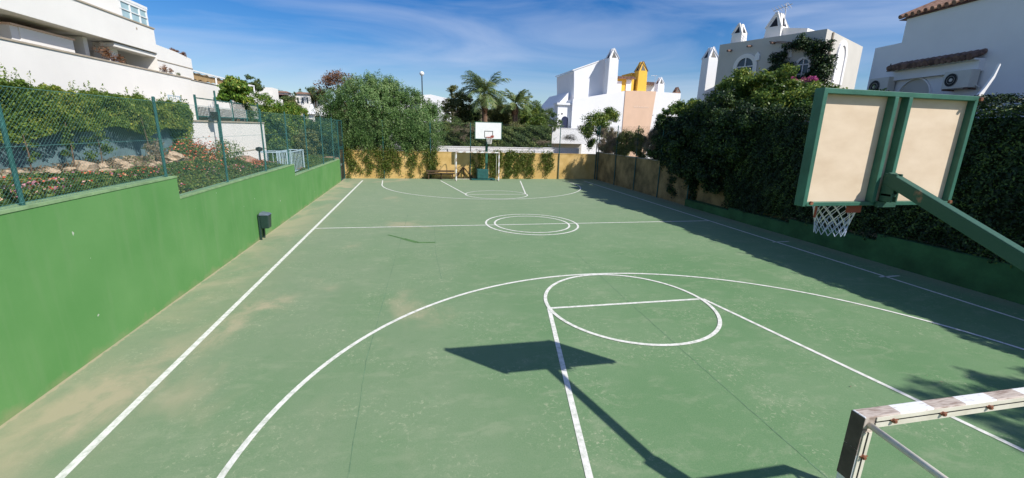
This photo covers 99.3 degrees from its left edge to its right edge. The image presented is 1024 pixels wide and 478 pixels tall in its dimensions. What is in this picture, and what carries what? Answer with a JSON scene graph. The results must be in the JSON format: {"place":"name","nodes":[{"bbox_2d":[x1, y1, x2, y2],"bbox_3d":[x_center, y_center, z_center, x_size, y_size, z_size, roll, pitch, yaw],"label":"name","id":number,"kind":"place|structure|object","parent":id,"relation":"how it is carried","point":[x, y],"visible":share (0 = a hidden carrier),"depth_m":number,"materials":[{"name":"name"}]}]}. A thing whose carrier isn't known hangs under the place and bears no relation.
{"place":"outdoors","nodes":[
{"label":"outdoors","id":0,"kind":"place"},
{"bbox_2d":[0,154,338,202],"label":"garden bank","id":1,"kind":"structure","parent":0,"point":[331,156],"depth_m":11.57,"materials":[{"name":"soil"}]},
{"bbox_2d":[14,130,41,171],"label":"young plant","id":2,"kind":"object","parent":1,"relation":"on","point":[27,135],"visible":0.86,"depth_m":8.47,"materials":[{"name":"green plant"}]},
{"bbox_2d":[0,179,70,200],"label":"flowering bush","id":3,"kind":"object","parent":1,"relation":"on","point":[29,191],"visible":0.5,"depth_m":6.22,"materials":[{"name":"green plant"}]},
{"bbox_2d":[57,119,81,166],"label":"young plant","id":4,"kind":"object","parent":1,"relation":"on","point":[64,152],"visible":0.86,"depth_m":9.31,"materials":[{"name":"green plant"}]},
{"bbox_2d":[76,160,98,173],"bbox_3d":[-9.335,-1.543,9.536,0.331,0.369,0.713,-4,15,-19],"label":"rock","id":5,"kind":"object","parent":1,"relation":"on","point":[88,166],"visible":0.57,"depth_m":9.39,"materials":[{"name":"stone"}]},
{"bbox_2d":[0,124,179,170],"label":"screen fence","id":6,"kind":"object","parent":1,"relation":"on","point":[47,141],"visible":0.2,"depth_m":10.33,"materials":[{"name":"teal paint"}]},
{"bbox_2d":[0,154,191,181],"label":"rocks","id":7,"kind":"structure","parent":1,"relation":"on","point":[72,165],"depth_m":10.21,"materials":[{"name":"stone"}]},
{"bbox_2d":[75,127,117,162],"bbox_3d":[-9.734,-2.188,10.311,0.593,0.914,0.909,-2,14,-12],"label":"young plant","id":8,"kind":"object","parent":1,"relation":"on","point":[109,149],"visible":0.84,"depth_m":10.14,"materials":[{"name":"green plant"}]},
{"bbox_2d":[0,64,193,143],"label":"cypress hedge","id":9,"kind":"object","parent":1,"relation":"on","point":[7,95],"visible":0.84,"depth_m":9.77,"materials":[{"name":"green plant"}]},
{"bbox_2d":[163,104,193,146],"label":"hanging branches","id":10,"kind":"object","parent":9,"relation":"hanging from","point":[183,135],"visible":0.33,"depth_m":14.43,"materials":[{"name":"green plant"}]},
{"bbox_2d":[0,0,196,119],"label":"apartment building","id":11,"kind":"structure","parent":1,"relation":"on","point":[49,42],"depth_m":13.91,"materials":[{"name":"paint"}]},
{"bbox_2d":[92,43,126,62],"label":"terrace plant","id":12,"kind":"object","parent":11,"relation":"on","point":[119,59],"visible":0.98,"depth_m":14.70,"materials":[{"name":"brown plant"}]},
{"bbox_2d":[138,114,156,155],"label":"young plant","id":13,"kind":"object","parent":1,"relation":"on","point":[146,133],"visible":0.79,"depth_m":11.96,"materials":[{"name":"green plant"}]},
{"bbox_2d":[142,137,166,161],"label":"young plant","id":14,"kind":"object","parent":1,"relation":"on","point":[157,149],"visible":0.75,"depth_m":11.70,"materials":[{"name":"green plant"}]},
{"bbox_2d":[0,155,332,206],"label":"ground cover","id":15,"kind":"object","parent":1,"relation":"on","point":[100,181],"visible":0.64,"depth_m":9.95,"materials":[{"name":"green plant"}]},
{"bbox_2d":[2,157,267,189],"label":"red flowers","id":16,"kind":"object","parent":15,"relation":"on","point":[29,178],"visible":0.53,"depth_m":8.77,"materials":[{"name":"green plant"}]},
{"bbox_2d":[166,151,183,161],"bbox_3d":[-9.809,-2.375,12.642,0.481,0.370,0.493,-9,17,-36],"label":"rock","id":17,"kind":"object","parent":1,"relation":"on","point":[176,158],"visible":0.71,"depth_m":12.51,"materials":[{"name":"stone"}]},
{"bbox_2d":[163,136,247,170],"bbox_3d":[-10.039,-2.508,14.067,2.326,1.670,4.174,-2,14,-12],"label":"flowering bush","id":18,"kind":"object","parent":1,"relation":"on","point":[195,152],"visible":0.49,"depth_m":14.01,"materials":[{"name":"green plant"}]},
{"bbox_2d":[210,91,221,146],"bbox_3d":[-11.633,-4.412,17.126,0.160,2.750,0.435,-2,14,-12],"label":"fence post","id":19,"kind":"object","parent":1,"relation":"on","point":[215,116],"visible":0.6,"depth_m":17.00,"materials":[{"name":"metal"}]},
{"bbox_2d":[187,120,266,159],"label":"terrace wall","id":20,"kind":"structure","parent":1,"relation":"on","point":[225,131],"depth_m":19.49,"materials":[{"name":"paint"}]},
{"bbox_2d":[193,94,259,121],"bbox_3d":[-12.675,-5.815,19.685,0.060,0.930,6.860,-2,14,-12],"label":"metal railing","id":21,"kind":"object","parent":20,"relation":"on","point":[224,105],"visible":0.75,"depth_m":18.89,"materials":[{"name":"metal"}]},
{"bbox_2d":[230,101,258,121],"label":"hanging shrub","id":22,"kind":"object","parent":20,"relation":"on","point":[251,111],"visible":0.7,"depth_m":21.48,"materials":[{"name":"green plant"}]},
{"bbox_2d":[216,75,254,120],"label":"round tree","id":23,"kind":"object","parent":1,"relation":"on","point":[232,88],"visible":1,"depth_m":20.67,"materials":[{"name":"green plant"}]},
{"bbox_2d":[191,79,284,145],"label":"apartment building","id":24,"kind":"structure","parent":1,"relation":"on","point":[201,89],"depth_m":21.81,"materials":[{"name":"paint"}]},
{"bbox_2d":[193,70,254,90],"bbox_3d":[-17.732,-8.797,24.386,3.120,0.560,9.060,-2,14,-12],"label":"pergola","id":25,"kind":"object","parent":24,"relation":"on","point":[210,78],"visible":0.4,"depth_m":22.86,"materials":[{"name":"white paint"}]},
{"bbox_2d":[242,91,294,144],"bbox_3d":[-15.364,-6.820,27.674,3.060,4.903,2.978,-2,14,-12],"label":"garden tree","id":26,"kind":"object","parent":1,"relation":"on","point":[265,98],"visible":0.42,"depth_m":26.87,"materials":[{"name":"green plant"}]},
{"bbox_2d":[252,109,298,146],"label":"garden tree","id":27,"kind":"object","parent":1,"relation":"on","point":[272,133],"visible":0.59,"depth_m":26.19,"materials":[{"name":"green plant"}]},
{"bbox_2d":[266,142,301,161],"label":"garden tree","id":28,"kind":"object","parent":1,"relation":"on","point":[276,148],"visible":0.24,"depth_m":24.41,"materials":[{"name":"green plant"}]},
{"bbox_2d":[276,149,304,170],"bbox_3d":[-9.974,-3.517,19.655,0.590,0.970,2.140,-2,14,-12],"label":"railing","id":29,"kind":"object","parent":1,"relation":"on","point":[290,156],"visible":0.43,"depth_m":19.50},
{"bbox_2d":[282,101,309,144],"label":"garden tree","id":30,"kind":"object","parent":1,"relation":"on","point":[298,110],"visible":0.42,"depth_m":29.31,"materials":[{"name":"green plant"}]},
{"bbox_2d":[280,116,322,145],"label":"garden tree","id":31,"kind":"object","parent":1,"relation":"on","point":[301,127],"visible":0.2,"depth_m":31.88,"materials":[{"name":"green plant"}]},
{"bbox_2d":[285,128,328,154],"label":"garden tree","id":32,"kind":"object","parent":1,"relation":"on","point":[302,141],"visible":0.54,"depth_m":29.57,"materials":[{"name":"green plant"}]},
{"bbox_2d":[297,130,340,155],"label":"garden tree","id":33,"kind":"object","parent":1,"relation":"on","point":[324,150],"visible":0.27,"depth_m":30.44,"materials":[{"name":"green plant"}]},
{"bbox_2d":[244,74,264,92],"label":"tree","id":34,"kind":"object","parent":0,"point":[258,86],"visible":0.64,"depth_m":51.60,"materials":[{"name":"green plant"}]},
{"bbox_2d":[313,69,356,95],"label":"brown tree","id":35,"kind":"object","parent":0,"point":[331,79],"visible":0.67,"depth_m":32.80,"materials":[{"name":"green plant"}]},
{"bbox_2d":[238,108,518,146],"bbox_3d":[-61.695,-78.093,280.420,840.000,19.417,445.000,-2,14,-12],"label":"hills","id":36,"kind":"structure","parent":0,"point":[381,112],"depth_m":149.69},
{"bbox_2d":[244,87,278,120],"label":"hill house","id":37,"kind":"structure","parent":36,"relation":"on","point":[273,92],"depth_m":122.40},
{"bbox_2d":[295,92,311,115],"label":"hill house","id":38,"kind":"structure","parent":36,"relation":"on","point":[304,100],"depth_m":133.39,"materials":[{"name":"paint"}]},
{"bbox_2d":[305,85,326,107],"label":"tree","id":39,"kind":"object","parent":36,"relation":"on","point":[314,95],"visible":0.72,"depth_m":133.17,"materials":[{"name":"green plant"}]},
{"bbox_2d":[391,94,450,150],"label":"white house","id":40,"kind":"structure","parent":0,"point":[434,98],"depth_m":47.10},
{"bbox_2d":[438,146,543,152],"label":"garden wall","id":41,"kind":"structure","parent":0,"point":[473,149],"depth_m":33.30,"materials":[{"name":"paint"}]},
{"bbox_2d":[0,178,1023,477],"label":"court","id":42,"kind":"object","parent":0,"point":[472,384],"visible":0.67,"depth_m":7.09,"materials":[{"name":"green concrete"}]},
{"bbox_2d":[55,180,362,477],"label":"side line","id":43,"kind":"object","parent":42,"relation":"on","point":[79,458],"visible":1,"depth_m":6.22,"materials":[{"name":"white paint"}]},
{"bbox_2d":[257,211,271,239],"bbox_3d":[-7.787,-0.428,13.753,0.312,0.867,0.366,-2,14,-12],"label":"litter bin","id":44,"kind":"object","parent":42,"relation":"on","point":[264,220],"visible":1,"depth_m":13.60,"materials":[{"name":"grey plastic"}]},
{"bbox_2d":[347,216,441,477],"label":"expansion joint","id":45,"kind":"object","parent":42,"relation":"on","point":[367,356],"visible":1,"depth_m":6.72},
{"bbox_2d":[342,119,597,178],"bbox_3d":[-2.487,-6.390,31.632,18.482,4.000,0.064,-2,14,-12],"label":"chain link fence","id":46,"kind":"object","parent":42,"relation":"on","point":[474,137],"visible":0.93,"depth_m":31.35,"materials":[{"name":"metal"}]},
{"bbox_2d":[336,120,345,180],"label":"metal gate","id":47,"kind":"structure","parent":46,"relation":"attached to","point":[339,139],"depth_m":28.79,"materials":[{"name":"metal"}]},
{"bbox_2d":[578,106,619,151],"bbox_3d":[6.926,-8.576,33.776,3.632,3.528,1.475,-6,16,-28],"label":"tree","id":48,"kind":"object","parent":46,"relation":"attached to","point":[598,119],"visible":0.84,"depth_m":33.47,"materials":[{"name":"green plant"}]},
{"bbox_2d":[455,151,499,180],"bbox_3d":[-2.501,-5.191,30.881,3.080,2.040,1.059,-2,14,-12],"label":"goal","id":49,"kind":"object","parent":42,"relation":"on","point":[480,152],"visible":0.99,"depth_m":30.30,"materials":[{"name":"paint"}]},
{"bbox_2d":[470,122,501,179],"bbox_3d":[-1.797,-6.161,30.640,2.045,4.035,1.799,-2,14,-12],"label":"basketball hoop","id":50,"kind":"object","parent":42,"relation":"on","point":[487,131],"visible":1,"depth_m":30.10,"materials":[{"name":"white paint"}]},
{"bbox_2d":[315,221,676,228],"bbox_3d":[0.753,-0.583,17.042,15.810,0.001,0.075,-2,14,-12],"label":"line","id":51,"kind":"object","parent":42,"relation":"on","point":[503,224],"visible":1,"depth_m":16.86,"materials":[{"name":"white paint"}]},
{"bbox_2d":[485,214,578,234],"bbox_3d":[0.777,-0.615,17.165,3.675,0.001,3.915,-2,14,-12],"label":"circle","id":52,"kind":"object","parent":42,"relation":"on","point":[532,232],"visible":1,"depth_m":16.66,"materials":[{"name":"white paint"}]},
{"bbox_2d":[217,273,1023,477],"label":"three point line","id":53,"kind":"object","parent":42,"relation":"on","point":[238,452],"visible":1,"depth_m":7.36,"materials":[{"name":"white paint"}]},
{"bbox_2d":[544,274,721,345],"bbox_3d":[2.502,1.381,9.390,3.609,0.001,3.859,-2,14,-12],"label":"free throw circle","id":54,"kind":"object","parent":42,"relation":"on","point":[716,330],"visible":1,"depth_m":8.48,"materials":[{"name":"white paint"}]},
{"bbox_2d":[596,125,693,198],"bbox_3d":[7.769,-5.153,27.703,0.064,4.050,12.233,-2,14,-12],"label":"chain link fence","id":55,"kind":"object","parent":42,"relation":"on","point":[617,141],"visible":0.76,"depth_m":28.00,"materials":[{"name":"metal"}]},
{"bbox_2d":[596,127,623,156],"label":"climbing plant","id":56,"kind":"object","parent":55,"relation":"attached to","point":[609,143],"visible":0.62,"depth_m":31.38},
{"bbox_2d":[613,128,646,157],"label":"climbing plant","id":57,"kind":"object","parent":55,"relation":"attached to","point":[623,137],"visible":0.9,"depth_m":28.50,"materials":[{"name":"green plant"}]},
{"bbox_2d":[634,128,659,159],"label":"climbing plant","id":58,"kind":"object","parent":55,"relation":"attached to","point":[648,139],"visible":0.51,"depth_m":25.89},
{"bbox_2d":[645,109,705,173],"bbox_3d":[8.887,-5.360,23.581,1.302,3.779,5.555,-2,14,-12],"label":"climbing plant","id":59,"kind":"object","parent":55,"relation":"attached to","point":[664,123],"visible":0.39,"depth_m":24.29,"materials":[{"name":"green plant"}]},
{"bbox_2d":[685,111,743,193],"bbox_3d":[9.617,-4.087,20.481,1.274,4.223,4.003,-2,14,-12],"label":"climbing plant","id":60,"kind":"object","parent":55,"relation":"attached to","point":[702,116],"visible":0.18,"depth_m":20.39,"materials":[{"name":"green plant"}]},
{"bbox_2d":[595,152,785,219],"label":"boundary wall","id":61,"kind":"structure","parent":42,"relation":"on","point":[646,175],"depth_m":26.42,"materials":[{"name":"concrete"}]},
{"bbox_2d":[666,167,698,199],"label":"climbing plant","id":62,"kind":"object","parent":61,"relation":"attached to","point":[672,189],"visible":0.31,"depth_m":23.31,"materials":[{"name":"green plant"}]},
{"bbox_2d":[576,253,827,477],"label":"expansion joint","id":63,"kind":"object","parent":42,"relation":"on","point":[722,385],"visible":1,"depth_m":6.28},
{"bbox_2d":[547,298,1023,477],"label":"key line","id":64,"kind":"object","parent":42,"relation":"on","point":[583,452],"visible":0.98,"depth_m":6.44,"materials":[{"name":"white paint"}]},
{"bbox_2d":[585,181,1023,320],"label":"side line","id":65,"kind":"object","parent":42,"relation":"on","point":[848,264],"visible":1,"depth_m":12.11,"materials":[{"name":"white paint"}]},
{"bbox_2d":[684,199,1023,304],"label":"wall","id":66,"kind":"structure","parent":42,"relation":"on","point":[999,279],"depth_m":12.15,"materials":[{"name":"green paint"}]},
{"bbox_2d":[721,92,1023,267],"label":"clipped hedge","id":67,"kind":"object","parent":66,"relation":"on","point":[987,192],"visible":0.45,"depth_m":11.99,"materials":[{"name":"green plant"}]},
{"bbox_2d":[794,88,1023,271],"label":"basketball hoop","id":68,"kind":"object","parent":42,"relation":"on","point":[878,148],"visible":1,"depth_m":4.16,"materials":[{"name":"green metal"}]},
{"bbox_2d":[836,387,1023,477],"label":"goal","id":69,"kind":"object","parent":42,"relation":"on","point":[863,423],"visible":1,"depth_m":2.57,"materials":[{"name":"paint"}]},
{"bbox_2d":[132,0,934,108],"label":"sky","id":70,"kind":"structure","parent":0,"point":[288,45],"materials":[{"name":"blue"}]},
{"bbox_2d":[542,147,579,153],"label":"garden wall","id":71,"kind":"structure","parent":0,"point":[567,150],"depth_m":35.19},
{"bbox_2d":[542,48,624,153],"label":"terraced house","id":72,"kind":"structure","parent":0,"point":[586,89],"depth_m":46.27,"materials":[{"name":"white paint"}]},
{"bbox_2d":[548,128,585,153],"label":"balcony","id":73,"kind":"structure","parent":72,"relation":"attached to","point":[574,143],"depth_m":43.53,"materials":[{"name":"paint"}]},
{"bbox_2d":[620,91,655,156],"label":"terraced house","id":74,"kind":"structure","parent":0,"point":[638,107],"depth_m":46.87,"materials":[{"name":"paint"}]},
{"bbox_2d":[362,146,997,257],"bbox_3d":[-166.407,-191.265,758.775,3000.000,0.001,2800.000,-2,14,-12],"label":"ground","id":75,"kind":"structure","parent":0,"point":[851,230],"depth_m":17.23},
{"bbox_2d":[0,159,340,425],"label":"retaining wall","id":76,"kind":"structure","parent":75,"relation":"on","point":[86,277],"depth_m":7.00,"materials":[{"name":"green paint"}]},
{"bbox_2d":[0,86,337,208],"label":"chain link fence","id":77,"kind":"object","parent":76,"relation":"on","point":[10,156],"visible":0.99,"depth_m":8.59,"materials":[{"name":"metal"}]},
{"bbox_2d":[311,70,418,153],"bbox_3d":[-10.167,-8.251,31.134,7.642,7.480,4.733,-2,14,-12],"label":"pepper tree","id":78,"kind":"object","parent":75,"relation":"on","point":[385,92],"visible":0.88,"depth_m":29.87,"materials":[{"name":"green plant"}]},
{"bbox_2d":[378,87,448,155],"bbox_3d":[-7.214,-7.765,31.517,5.194,6.482,3.831,-2,14,-12],"label":"pepper tree","id":79,"kind":"object","parent":75,"relation":"on","point":[426,112],"visible":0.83,"depth_m":30.71,"materials":[{"name":"green plant"}]},
{"bbox_2d":[436,114,461,145],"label":"broadleaf tree","id":80,"kind":"object","parent":75,"relation":"on","point":[445,117],"visible":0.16,"depth_m":36.14,"materials":[{"name":"green plant"}]},
{"bbox_2d":[441,84,473,122],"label":"broadleaf tree","id":81,"kind":"object","parent":75,"relation":"on","point":[453,103],"visible":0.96,"depth_m":38.69,"materials":[{"name":"green plant"}]},
{"bbox_2d":[441,121,490,146],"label":"clipped hedge","id":82,"kind":"object","parent":75,"relation":"on","point":[474,141],"visible":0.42,"depth_m":34.95,"materials":[{"name":"green plant"}]},
{"bbox_2d":[340,150,595,178],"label":"boundary wall","id":83,"kind":"structure","parent":75,"relation":"on","point":[576,166],"depth_m":31.75,"materials":[{"name":"paint"}]},
{"bbox_2d":[342,146,394,178],"bbox_3d":[-9.902,-5.323,30.191,3.675,2.299,0.351,-2,14,-12],"label":"climbing plant","id":84,"kind":"object","parent":83,"relation":"attached to","point":[349,160],"visible":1,"depth_m":30.18,"materials":[{"name":"green plant"}]},
{"bbox_2d":[384,147,439,178],"bbox_3d":[-6.993,-5.440,30.790,4.026,2.376,0.367,-2,14,-12],"label":"climbing plant","id":85,"kind":"object","parent":83,"relation":"attached to","point":[430,163],"visible":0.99,"depth_m":30.85,"materials":[{"name":"green plant"}]},
{"bbox_2d":[469,148,515,178],"bbox_3d":[-1.380,-5.558,31.995,3.574,2.320,0.356,-2,14,-12],"label":"climbing plant","id":86,"kind":"object","parent":83,"relation":"attached to","point":[492,165],"visible":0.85,"depth_m":32.00,"materials":[{"name":"green plant"}]},
{"bbox_2d":[503,149,533,178],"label":"climbing plant","id":87,"kind":"object","parent":83,"relation":"attached to","point":[522,161],"visible":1,"depth_m":32.43,"materials":[{"name":"green plant"}]},
{"bbox_2d":[521,149,554,178],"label":"climbing plant","id":88,"kind":"object","parent":83,"relation":"attached to","point":[548,163],"visible":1,"depth_m":32.76,"materials":[{"name":"green plant"}]},
{"bbox_2d":[454,100,481,122],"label":"broadleaf tree","id":89,"kind":"object","parent":75,"relation":"on","point":[474,117],"visible":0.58,"depth_m":39.45,"materials":[{"name":"green plant"}]},
{"bbox_2d":[458,70,510,121],"bbox_3d":[-2.458,-10.252,38.137,4.541,8.328,5.023,-2,14,-12],"label":"palm tree","id":90,"kind":"object","parent":75,"relation":"on","point":[481,101],"visible":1,"depth_m":36.85,"materials":[{"name":"green plant"}]},
{"bbox_2d":[487,104,511,126],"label":"broadleaf tree","id":91,"kind":"object","parent":75,"relation":"on","point":[505,118],"visible":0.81,"depth_m":39.58,"materials":[{"name":"green plant"}]},
{"bbox_2d":[499,88,532,126],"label":"palm tree","id":92,"kind":"object","parent":75,"relation":"on","point":[512,107],"visible":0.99,"depth_m":37.55,"materials":[{"name":"green plant"}]},
{"bbox_2d":[490,125,551,147],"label":"clipped hedge","id":93,"kind":"object","parent":75,"relation":"on","point":[512,135],"visible":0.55,"depth_m":36.36,"materials":[{"name":"green plant"}]},
{"bbox_2d":[518,101,548,127],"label":"broadleaf tree","id":94,"kind":"object","parent":75,"relation":"on","point":[537,120],"visible":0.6,"depth_m":40.42,"materials":[{"name":"green plant"}]},
{"bbox_2d":[535,108,562,137],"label":"broadleaf tree","id":95,"kind":"object","parent":75,"relation":"on","point":[550,114],"visible":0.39,"depth_m":42.99,"materials":[{"name":"green plant"}]},
{"bbox_2d":[617,61,654,91],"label":"terraced house","id":96,"kind":"structure","parent":75,"relation":"on","point":[636,80],"depth_m":52.04,"materials":[{"name":"paint"}]},
{"bbox_2d":[646,75,680,158],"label":"terraced house","id":97,"kind":"structure","parent":75,"relation":"on","point":[663,99],"depth_m":47.44,"materials":[{"name":"white paint"}]},
{"bbox_2d":[657,89,781,193],"bbox_3d":[9.652,-4.225,21.006,3.130,5.680,7.319,-2,14,-12],"label":"leafy tree","id":98,"kind":"object","parent":75,"relation":"on","point":[715,140],"visible":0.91,"depth_m":19.99,"materials":[{"name":"green plant"}]},
{"bbox_2d":[655,62,804,159],"bbox_3d":[10.428,-5.130,22.387,4.374,6.807,9.348,-7,16,-31],"label":"leafy tree","id":99,"kind":"object","parent":75,"relation":"on","point":[763,88],"visible":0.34,"depth_m":20.07,"materials":[{"name":"green plant"}]},
{"bbox_2d":[714,3,862,93],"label":"grey house","id":100,"kind":"structure","parent":75,"relation":"on","point":[739,51],"depth_m":25.86,"materials":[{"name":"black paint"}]},
{"bbox_2d":[732,54,756,76],"bbox_3d":[14.281,-10.634,26.636,0.090,1.330,1.470,-8,17,-34],"label":"window","id":101,"kind":"structure","parent":100,"relation":"in","point":[745,60],"depth_m":26.54,"materials":[{"name":"white glass"}]},
{"bbox_2d":[767,32,838,87],"bbox_3d":[15.339,-6.768,24.469,2.784,9.151,3.673,-8,17,-33],"label":"climbing bougainvillea","id":102,"kind":"object","parent":100,"relation":"attached to","point":[822,64],"visible":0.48,"depth_m":23.21,"materials":[{"name":"green plant"}]},
{"bbox_2d":[795,57,810,77],"bbox_3d":[16.123,-9.374,24.148,0.090,1.397,0.800,-8,17,-34],"label":"window","id":103,"kind":"structure","parent":100,"relation":"in","point":[803,62],"depth_m":24.10,"materials":[{"name":"white glass"}]},
{"bbox_2d":[831,40,847,84],"bbox_3d":[19.013,-10.221,25.152,1.707,2.347,0.090,-10,18,-38],"label":"window","id":104,"kind":"structure","parent":100,"relation":"in","point":[842,51],"depth_m":25.23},
{"bbox_2d":[772,80,888,121],"bbox_3d":[12.210,-3.374,17.360,2.617,5.912,5.500,-2,14,-12],"label":"leafy tree","id":105,"kind":"object","parent":75,"relation":"on","point":[795,99],"visible":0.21,"depth_m":17.60,"materials":[{"name":"green plant"}]},
{"bbox_2d":[697,46,717,101],"bbox_3d":[15.445,-9.773,34.937,2.979,9.966,3.468,-2,14,-12],"label":"chimney","id":106,"kind":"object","parent":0,"point":[709,59],"depth_m":32.48,"materials":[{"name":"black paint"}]},
{"bbox_2d":[867,0,1023,117],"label":"white house","id":107,"kind":"structure","parent":0,"point":[942,37],"depth_m":15.73,"materials":[{"name":"paint"}]},
{"bbox_2d":[868,77,895,90],"bbox_3d":[15.896,-6.210,18.699,0.445,1.370,1.070,1,14,-3],"label":"air conditioner","id":108,"kind":"object","parent":107,"relation":"attached to","point":[888,83],"visible":0.61,"depth_m":18.42,"materials":[{"name":"beige plastic"}]},
{"bbox_2d":[898,78,931,93],"bbox_3d":[16.129,-5.706,17.499,0.090,1.494,1.500,1,14,-3],"label":"window","id":109,"kind":"structure","parent":107,"relation":"in","point":[917,85],"depth_m":17.33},
{"bbox_2d":[941,69,980,93],"bbox_3d":[16.036,-5.411,15.533,0.445,1.143,1.070,1,14,-3],"label":"air conditioner","id":110,"kind":"object","parent":107,"relation":"attached to","point":[965,79],"visible":0.97,"depth_m":15.33,"materials":[{"name":"beige plastic"}]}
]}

